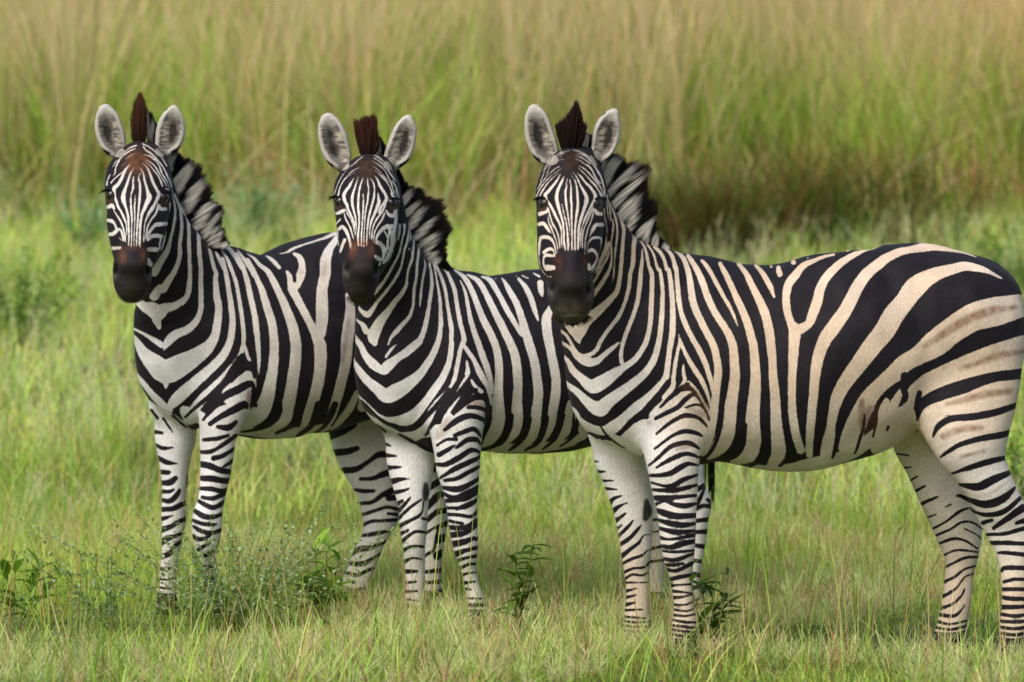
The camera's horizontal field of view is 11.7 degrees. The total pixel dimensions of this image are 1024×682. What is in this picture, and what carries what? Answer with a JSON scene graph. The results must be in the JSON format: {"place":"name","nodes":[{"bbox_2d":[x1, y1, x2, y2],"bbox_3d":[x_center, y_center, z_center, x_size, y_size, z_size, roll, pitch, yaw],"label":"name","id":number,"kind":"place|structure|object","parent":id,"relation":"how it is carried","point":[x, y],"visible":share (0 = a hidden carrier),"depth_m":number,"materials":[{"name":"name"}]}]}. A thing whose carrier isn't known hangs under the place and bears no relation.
{"place":"outdoors","nodes":[
{"label":"outdoors","id":0,"kind":"place"},
{"bbox_2d":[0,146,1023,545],"bbox_3d":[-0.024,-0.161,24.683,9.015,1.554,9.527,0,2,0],"label":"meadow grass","id":1,"kind":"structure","parent":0,"point":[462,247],"depth_m":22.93,"materials":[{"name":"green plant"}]},
{"bbox_2d":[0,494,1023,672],"bbox_3d":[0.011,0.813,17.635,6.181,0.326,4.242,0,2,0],"label":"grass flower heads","id":2,"kind":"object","parent":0,"point":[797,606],"depth_m":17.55,"materials":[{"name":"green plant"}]},
{"bbox_2d":[0,195,1023,681],"bbox_3d":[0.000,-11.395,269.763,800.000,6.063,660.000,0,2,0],"label":"ground","id":3,"kind":"structure","parent":0,"point":[982,623],"depth_m":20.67,"materials":[{"name":"plant"}]},
{"bbox_2d":[0,546,61,630],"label":"broadleaf plant","id":4,"kind":"object","parent":3,"relation":"on","point":[17,564],"visible":0.73,"depth_m":17.06,"materials":[{"name":"green plant"}]},
{"bbox_2d":[0,246,95,351],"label":"leafy shrub","id":5,"kind":"object","parent":3,"relation":"on","point":[19,307],"visible":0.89,"depth_m":24.19,"materials":[{"name":"green plant"}]},
{"bbox_2d":[43,174,107,255],"bbox_3d":[-2.166,-0.673,26.935,0.605,0.453,0.871,-1,2,-31],"label":"leafy shrub","id":6,"kind":"object","parent":3,"relation":"on","point":[69,222],"visible":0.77,"depth_m":27.00,"materials":[{"name":"green plant"}]},
{"bbox_2d":[4,539,243,630],"bbox_3d":[-1.402,0.835,16.899,0.566,0.299,0.951,-2,3,-37],"label":"leaved bush","id":7,"kind":"object","parent":3,"relation":"on","point":[109,609],"visible":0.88,"depth_m":16.93,"materials":[{"name":"green plant"}]},
{"bbox_2d":[0,501,427,632],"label":"leaved bush","id":8,"kind":"object","parent":3,"relation":"on","point":[216,607],"visible":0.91,"depth_m":16.78,"materials":[{"name":"green plant"}]},
{"bbox_2d":[182,155,333,250],"bbox_3d":[-1.327,-0.750,27.070,1.019,0.539,0.794,-1,3,-35],"label":"leafy shrub","id":9,"kind":"object","parent":3,"relation":"on","point":[255,204],"visible":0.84,"depth_m":26.99,"materials":[{"name":"green plant"}]},
{"bbox_2d":[95,91,447,619],"bbox_3d":[-0.830,0.067,17.442,1.538,1.870,0.607,-1,3,-34],"label":"zebra","id":10,"kind":"object","parent":3,"relation":"on","point":[231,343],"visible":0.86,"depth_m":17.18},
{"bbox_2d":[282,527,360,623],"bbox_3d":[-0.650,0.799,17.023,0.274,0.341,0.332,0,2,12],"label":"broadleaf plant","id":11,"kind":"object","parent":3,"relation":"on","point":[306,578],"visible":0.8,"depth_m":17.00,"materials":[{"name":"green plant"}]},
{"bbox_2d":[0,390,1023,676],"bbox_3d":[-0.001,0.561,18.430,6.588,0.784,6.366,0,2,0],"label":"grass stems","id":12,"kind":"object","parent":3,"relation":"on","point":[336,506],"visible":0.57,"depth_m":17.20,"materials":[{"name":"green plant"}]},
{"bbox_2d":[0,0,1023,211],"bbox_3d":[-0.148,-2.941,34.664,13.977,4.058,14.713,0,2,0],"label":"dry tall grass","id":13,"kind":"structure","parent":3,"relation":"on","point":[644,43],"depth_m":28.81,"materials":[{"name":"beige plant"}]},
{"bbox_2d":[0,0,1023,256],"bbox_3d":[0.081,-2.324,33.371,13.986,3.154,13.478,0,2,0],"label":"tall grass","id":14,"kind":"structure","parent":3,"relation":"on","point":[428,128],"depth_m":28.62,"materials":[{"name":"green plant"}]},
{"bbox_2d":[0,576,1023,681],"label":"foreground blades","id":15,"kind":"object","parent":3,"relation":"on","point":[739,667],"visible":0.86,"depth_m":15.23,"materials":[{"name":"green plant"}]},
{"bbox_2d":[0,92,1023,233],"bbox_3d":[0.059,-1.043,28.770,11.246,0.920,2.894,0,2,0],"label":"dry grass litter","id":16,"kind":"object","parent":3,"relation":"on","point":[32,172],"visible":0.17,"depth_m":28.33,"materials":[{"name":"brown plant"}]},
{"bbox_2d":[318,112,714,628],"bbox_3d":[0.022,0.114,17.194,1.648,1.793,0.587,-1,3,-33],"label":"zebra","id":17,"kind":"object","parent":3,"relation":"on","point":[457,372],"visible":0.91,"depth_m":16.88},
{"bbox_2d":[491,537,556,631],"bbox_3d":[0.040,0.816,16.538,0.245,0.318,0.203,-1,3,-33],"label":"broadleaf plant","id":18,"kind":"object","parent":3,"relation":"on","point":[519,584],"visible":0.95,"depth_m":16.53,"materials":[{"name":"green plant"}]},
{"bbox_2d":[666,558,748,655],"bbox_3d":[0.617,0.837,15.954,0.224,0.336,0.340,1,2,20],"label":"broadleaf plant","id":19,"kind":"object","parent":3,"relation":"on","point":[714,621],"visible":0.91,"depth_m":15.97,"materials":[{"name":"green plant"}]},
{"bbox_2d":[524,100,1023,664],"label":"zebra","id":20,"kind":"object","parent":3,"relation":"on","point":[680,368],"visible":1,"depth_m":15.82},
{"bbox_2d":[533,94,1023,264],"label":"dark tussocks","id":21,"kind":"object","parent":3,"relation":"on","point":[689,214],"visible":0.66,"depth_m":26.86,"materials":[{"name":"green plant"}]},
{"bbox_2d":[955,220,1023,289],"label":"leafy shrub","id":22,"kind":"object","parent":3,"relation":"on","point":[996,257],"visible":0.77,"depth_m":25.74,"materials":[{"name":"green plant"}]},
{"bbox_2d":[1005,431,1023,499],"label":"leafy shrub","id":23,"kind":"object","parent":3,"relation":"on","point":[1019,455],"visible":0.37,"depth_m":20.36,"materials":[{"name":"green plant"}]},
{"bbox_2d":[0,599,1023,681],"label":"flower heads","id":24,"kind":"object","parent":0,"point":[585,669],"visible":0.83,"depth_m":15.34,"materials":[{"name":"green plant"}]},
{"bbox_2d":[730,191,844,231],"bbox_3d":[1.485,-0.694,27.311,0.878,0.311,0.783,1,2,26],"label":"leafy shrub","id":25,"kind":"object","parent":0,"point":[786,208],"visible":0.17,"depth_m":27.11,"materials":[{"name":"green plant"}]}
]}

